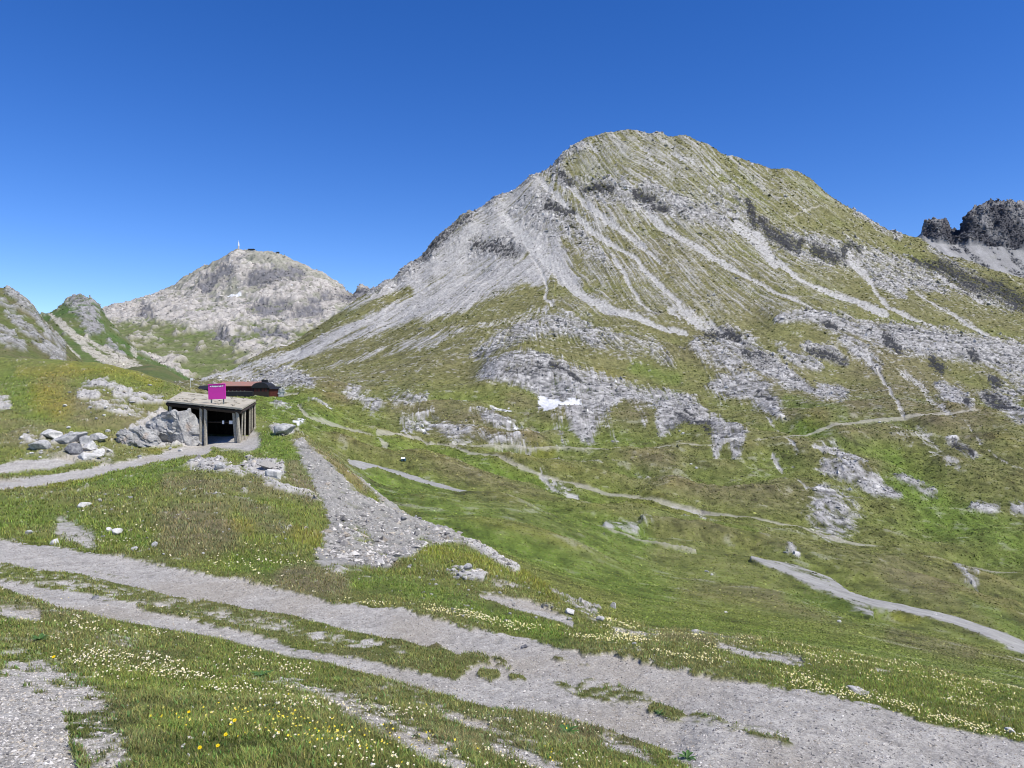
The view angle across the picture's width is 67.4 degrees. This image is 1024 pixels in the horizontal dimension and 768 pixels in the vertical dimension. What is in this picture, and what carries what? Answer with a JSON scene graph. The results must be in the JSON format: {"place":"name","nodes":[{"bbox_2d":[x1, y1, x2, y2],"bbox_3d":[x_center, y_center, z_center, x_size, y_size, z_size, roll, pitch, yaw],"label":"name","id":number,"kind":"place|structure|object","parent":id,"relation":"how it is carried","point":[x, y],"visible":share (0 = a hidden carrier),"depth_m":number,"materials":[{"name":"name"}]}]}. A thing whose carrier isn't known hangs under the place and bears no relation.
{"place":"outdoors","nodes":[
{"label":"outdoors","id":0,"kind":"place"},
{"bbox_2d":[0,286,81,361],"bbox_3d":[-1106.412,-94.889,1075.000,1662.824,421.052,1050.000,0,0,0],"label":"hillside","id":1,"kind":"structure","parent":0,"point":[14,351],"depth_m":914.12,"materials":[{"name":"grey stone"}]},
{"bbox_2d":[0,285,82,361],"bbox_3d":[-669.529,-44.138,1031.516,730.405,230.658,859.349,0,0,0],"label":"broken rock","id":2,"kind":"object","parent":1,"relation":"on","point":[25,322],"visible":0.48,"depth_m":933.22,"materials":[{"name":"grey stone"}]},
{"bbox_2d":[39,294,187,379],"bbox_3d":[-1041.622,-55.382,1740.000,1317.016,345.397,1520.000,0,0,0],"label":"mountain spur","id":3,"kind":"structure","parent":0,"point":[73,324],"depth_m":1553.79,"materials":[{"name":"grey stone"}]},
{"bbox_2d":[42,293,188,379],"bbox_3d":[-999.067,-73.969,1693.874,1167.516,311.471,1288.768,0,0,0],"label":"broken rock","id":4,"kind":"object","parent":3,"relation":"on","point":[92,330],"visible":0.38,"depth_m":1520.34,"materials":[{"name":"grey stone"}]},
{"bbox_2d":[128,364,184,381],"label":"hill","id":5,"kind":"structure","parent":0,"point":[162,373],"depth_m":793.93,"materials":[{"name":"green plant"}]},
{"bbox_2d":[102,249,369,377],"bbox_3d":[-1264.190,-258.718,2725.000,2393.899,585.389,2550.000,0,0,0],"label":"mountain","id":6,"kind":"structure","parent":0,"point":[234,354],"depth_m":2475.93,"materials":[{"name":"grey stone"}]},
{"bbox_2d":[103,249,373,378],"bbox_3d":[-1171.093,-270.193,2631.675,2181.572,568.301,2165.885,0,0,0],"label":"broken rock","id":7,"kind":"object","parent":6,"relation":"on","point":[232,303],"visible":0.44,"depth_m":2674.18,"materials":[{"name":"grey stone"}]},
{"bbox_2d":[0,129,1023,767],"bbox_3d":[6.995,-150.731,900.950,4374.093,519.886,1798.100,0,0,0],"label":"ground","id":8,"kind":"structure","parent":0,"point":[502,273],"depth_m":271.27,"materials":[{"name":"green plant"}]},
{"bbox_2d":[28,440,50,449],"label":"boulder","id":9,"kind":"object","parent":8,"relation":"on","point":[42,444],"visible":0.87,"depth_m":40.32,"materials":[{"name":"stone"}]},
{"bbox_2d":[31,633,48,639],"bbox_3d":[-4.300,2.313,6.992,0.152,0.042,0.159,0,0,-39],"label":"leafy plant","id":10,"kind":"object","parent":8,"relation":"on","point":[41,635],"visible":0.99,"depth_m":7.01,"materials":[{"name":"green plant"}]},
{"bbox_2d":[41,429,62,438],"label":"boulder","id":11,"kind":"object","parent":8,"relation":"on","point":[51,433],"visible":0.74,"depth_m":42.36,"materials":[{"name":"white stone"}]},
{"bbox_2d":[49,538,58,544],"bbox_3d":[-8.569,2.974,14.360,0.148,0.161,0.142,0,0,20],"label":"rock","id":12,"kind":"object","parent":8,"relation":"on","point":[52,541],"visible":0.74,"depth_m":14.32,"materials":[{"name":"white stone"}]},
{"bbox_2d":[53,432,87,443],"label":"boulder","id":13,"kind":"object","parent":8,"relation":"on","point":[69,438],"visible":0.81,"depth_m":41.81,"materials":[{"name":"stone"}]},
{"bbox_2d":[64,443,83,454],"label":"boulder","id":14,"kind":"object","parent":8,"relation":"on","point":[73,448],"visible":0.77,"depth_m":40.52,"materials":[{"name":"stone"}]},
{"bbox_2d":[77,502,91,508],"bbox_3d":[-12.042,3.441,21.665,0.281,0.224,0.367,0,0,15],"label":"rock","id":15,"kind":"object","parent":8,"relation":"on","point":[82,504],"visible":0.69,"depth_m":21.57,"materials":[{"name":"white stone"}]},
{"bbox_2d":[79,435,90,443],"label":"boulder","id":16,"kind":"object","parent":8,"relation":"on","point":[84,439],"visible":0.84,"depth_m":42.00,"materials":[{"name":"stone"}]},
{"bbox_2d":[77,452,101,459],"bbox_3d":[-22.169,3.812,40.303,1.028,0.504,1.036,0,0,45],"label":"boulder","id":17,"kind":"object","parent":8,"relation":"on","point":[85,456],"visible":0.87,"depth_m":39.89,"materials":[{"name":"white stone"}]},
{"bbox_2d":[82,441,97,450],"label":"boulder","id":18,"kind":"object","parent":8,"relation":"on","point":[90,445],"visible":0.97,"depth_m":41.32,"materials":[{"name":"white stone"}]},
{"bbox_2d":[92,448,104,455],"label":"boulder","id":19,"kind":"object","parent":8,"relation":"on","point":[101,451],"visible":0.72,"depth_m":41.19,"materials":[{"name":"white stone"}]},
{"bbox_2d":[90,433,107,441],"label":"boulder","id":20,"kind":"object","parent":8,"relation":"on","point":[99,437],"visible":0.9,"depth_m":43.31,"materials":[{"name":"stone"}]},
{"bbox_2d":[112,528,122,534],"bbox_3d":[-7.928,2.980,15.429,0.217,0.159,0.238,0,0,-34],"label":"rock","id":21,"kind":"object","parent":8,"relation":"on","point":[115,531],"visible":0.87,"depth_m":15.36,"materials":[{"name":"white stone"}]},
{"bbox_2d":[116,429,134,445],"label":"rock outcrop","id":22,"kind":"object","parent":8,"relation":"on","point":[124,436],"visible":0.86,"depth_m":44.09,"materials":[{"name":"grey stone"}]},
{"bbox_2d":[1,383,286,472],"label":"rubble","id":23,"kind":"object","parent":8,"relation":"on","point":[266,464],"visible":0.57,"depth_m":32.82,"materials":[{"name":"grey stone"}]},
{"bbox_2d":[129,426,161,446],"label":"rock outcrop","id":24,"kind":"object","parent":8,"relation":"on","point":[145,437],"visible":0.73,"depth_m":44.62,"materials":[{"name":"grey stone"}]},
{"bbox_2d":[145,412,175,441],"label":"rock outcrop","id":25,"kind":"object","parent":8,"relation":"on","point":[159,423],"visible":0.53,"depth_m":46.21,"materials":[{"name":"grey stone"}]},
{"bbox_2d":[161,408,203,445],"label":"rock outcrop","id":26,"kind":"object","parent":8,"relation":"on","point":[184,424],"visible":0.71,"depth_m":46.42,"materials":[{"name":"grey stone"}]},
{"bbox_2d":[198,385,207,390],"bbox_3d":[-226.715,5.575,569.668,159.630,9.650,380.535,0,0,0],"label":"farm wing","id":27,"kind":"structure","parent":8,"relation":"on","point":[203,387],"depth_m":381.77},
{"bbox_2d":[166,392,256,445],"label":"timber shed","id":28,"kind":"structure","parent":8,"relation":"on","point":[240,413],"depth_m":49.45,"materials":[{"name":"grey wood"}]},
{"bbox_2d":[208,383,225,403],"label":"roof sign","id":29,"kind":"object","parent":28,"relation":"on","point":[216,391],"visible":1,"depth_m":47.59,"materials":[{"name":"paint"}]},
{"bbox_2d":[214,462,225,468],"bbox_3d":[-10.994,3.088,28.899,0.382,0.292,0.500,0,0,-15],"label":"rock","id":30,"kind":"object","parent":8,"relation":"on","point":[220,465],"visible":1,"depth_m":28.73,"materials":[{"name":"stone"}]},
{"bbox_2d":[221,379,257,395],"bbox_3d":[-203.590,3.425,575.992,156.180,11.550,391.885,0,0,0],"label":"mountain restaurant","id":31,"kind":"structure","parent":8,"relation":"on","point":[235,388],"depth_m":385.93,"materials":[{"name":"brown wood"}]},
{"bbox_2d":[250,670,272,676],"bbox_3d":[-2.229,2.576,6.811,0.177,0.044,0.175,0,0,23],"label":"leafy plant","id":32,"kind":"object","parent":8,"relation":"on","point":[261,673],"visible":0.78,"depth_m":6.83,"materials":[{"name":"green plant"}]},
{"bbox_2d":[251,380,274,396],"bbox_3d":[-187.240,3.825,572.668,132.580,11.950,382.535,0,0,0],"label":"barn","id":33,"kind":"structure","parent":8,"relation":"on","point":[262,387],"depth_m":382.00,"materials":[{"name":"brown wood"}]},
{"bbox_2d":[265,469,281,479],"bbox_3d":[-8.532,3.253,27.455,0.598,0.429,0.450,0,0,-1],"label":"rock","id":34,"kind":"object","parent":8,"relation":"on","point":[276,474],"visible":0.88,"depth_m":27.28,"materials":[{"name":"white stone"}]},
{"bbox_2d":[269,386,282,396],"bbox_3d":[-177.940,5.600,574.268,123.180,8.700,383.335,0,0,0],"label":"annex","id":35,"kind":"object","parent":8,"relation":"on","point":[273,390],"visible":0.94,"depth_m":383.00,"materials":[{"name":"brown wood"}]},
{"bbox_2d":[278,387,286,396],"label":"stone wall","id":36,"kind":"structure","parent":8,"relation":"on","point":[281,391],"depth_m":383.30,"materials":[{"name":"white stone"}]},
{"bbox_2d":[274,423,295,434],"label":"rock","id":37,"kind":"object","parent":8,"relation":"on","point":[284,428],"visible":0.94,"depth_m":44.93,"materials":[{"name":"stone"}]},
{"bbox_2d":[1,385,600,608],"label":"scree","id":38,"kind":"structure","parent":8,"relation":"on","point":[357,553],"depth_m":20.30,"materials":[{"name":"grey gravel"}]},
{"bbox_2d":[61,597,566,761],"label":"yellow flowers","id":39,"kind":"object","parent":8,"relation":"on","point":[310,722],"visible":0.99,"depth_m":4.00,"materials":[{"name":"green plant"}]},
{"bbox_2d":[2,506,627,767],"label":"white flowers","id":40,"kind":"object","parent":8,"relation":"on","point":[392,755],"visible":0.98,"depth_m":6.03,"materials":[{"name":"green plant"}]},
{"bbox_2d":[0,368,890,659],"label":"grass","id":41,"kind":"structure","parent":8,"relation":"on","point":[10,528],"depth_m":19.16,"materials":[{"name":"green plant"}]},
{"bbox_2d":[463,563,471,569],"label":"rock","id":42,"kind":"object","parent":8,"relation":"on","point":[467,566],"visible":0.93,"depth_m":14.89,"materials":[{"name":"stone"}]},
{"bbox_2d":[1,411,1020,766],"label":"stones in turf","id":43,"kind":"object","parent":8,"relation":"on","point":[333,645],"visible":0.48,"depth_m":6.05,"materials":[{"name":"grey stone"}]},
{"bbox_2d":[0,533,1023,767],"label":"grass","id":44,"kind":"structure","parent":8,"relation":"on","point":[375,691],"depth_m":6.87,"materials":[{"name":"green plant"}]},
{"bbox_2d":[0,592,1023,767],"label":"herbs","id":45,"kind":"object","parent":8,"relation":"on","point":[284,740],"visible":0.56,"depth_m":5.25,"materials":[{"name":"green plant"}]},
{"bbox_2d":[559,724,578,733],"bbox_3d":[0.421,2.592,5.735,0.167,0.040,0.174,0,0,19],"label":"leafy plant","id":46,"kind":"object","parent":8,"relation":"on","point":[562,726],"visible":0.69,"depth_m":5.76,"materials":[{"name":"green plant"}]},
{"bbox_2d":[565,608,574,614],"bbox_3d":[0.842,3.287,11.035,0.122,0.119,0.143,0,0,-31],"label":"rock","id":47,"kind":"object","parent":8,"relation":"on","point":[569,611],"visible":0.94,"depth_m":11.01,"materials":[{"name":"white stone"}]},
{"bbox_2d":[203,143,987,517],"bbox_3d":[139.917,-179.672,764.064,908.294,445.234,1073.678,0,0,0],"label":"scree stones","id":48,"kind":"object","parent":8,"relation":"on","point":[553,285],"visible":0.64,"depth_m":884.91,"materials":[{"name":"grey stone"}]},
{"bbox_2d":[172,129,1023,684],"bbox_3d":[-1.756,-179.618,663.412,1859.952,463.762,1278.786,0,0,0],"label":"tussocks","id":49,"kind":"object","parent":8,"relation":"on","point":[984,661],"visible":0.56,"depth_m":245.65,"materials":[{"name":"green plant"}]},
{"bbox_2d":[175,130,1023,670],"bbox_3d":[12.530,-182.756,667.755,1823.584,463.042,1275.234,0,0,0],"label":"broken rock","id":50,"kind":"object","parent":8,"relation":"on","point":[729,210],"visible":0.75,"depth_m":628.63,"materials":[{"name":"grey stone"}]},
{"bbox_2d":[596,616,604,620],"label":"rock","id":51,"kind":"object","parent":8,"relation":"on","point":[602,618],"visible":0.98,"depth_m":10.96,"materials":[{"name":"stone"}]},
{"bbox_2d":[214,560,1023,738],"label":"cream flowers","id":52,"kind":"object","parent":8,"relation":"on","point":[447,611],"visible":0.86,"depth_m":8.90,"materials":[{"name":"beige plant"}]},
{"bbox_2d":[677,750,695,760],"bbox_3d":[1.248,2.658,5.482,0.136,0.034,0.158,0,0,0],"label":"leafy plant","id":53,"kind":"object","parent":8,"relation":"on","point":[687,754],"visible":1,"depth_m":5.50,"materials":[{"name":"green plant"}]},
{"bbox_2d":[847,685,857,690],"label":"rock","id":54,"kind":"object","parent":8,"relation":"on","point":[852,687],"visible":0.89,"depth_m":7.56,"materials":[{"name":"stone"}]},
{"bbox_2d":[1004,727,1014,733],"bbox_3d":[4.250,2.956,6.552,0.084,0.049,0.074,0,0,38],"label":"rock","id":55,"kind":"object","parent":8,"relation":"on","point":[1007,728],"visible":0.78,"depth_m":6.54,"materials":[{"name":"white stone"}]},
{"bbox_2d":[0,531,1023,767],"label":"gravel","id":56,"kind":"structure","parent":0,"point":[32,755],"depth_m":6.10,"materials":[{"name":"grey gravel"}]},
{"bbox_2d":[0,0,1023,312],"label":"sky","id":57,"kind":"structure","parent":0,"point":[141,141],"materials":[{"name":"blue"}]},
{"bbox_2d":[918,198,1023,276],"bbox_3d":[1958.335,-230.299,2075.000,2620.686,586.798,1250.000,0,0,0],"label":"crag","id":58,"kind":"structure","parent":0,"point":[985,253],"depth_m":2004.84,"materials":[{"name":"grey stone"}]},
{"bbox_2d":[919,198,1023,276],"bbox_3d":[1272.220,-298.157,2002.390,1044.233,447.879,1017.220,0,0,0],"label":"broken rock","id":59,"kind":"object","parent":58,"relation":"on","point":[940,233],"visible":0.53,"depth_m":2023.96,"materials":[{"name":"grey stone"}]}
]}

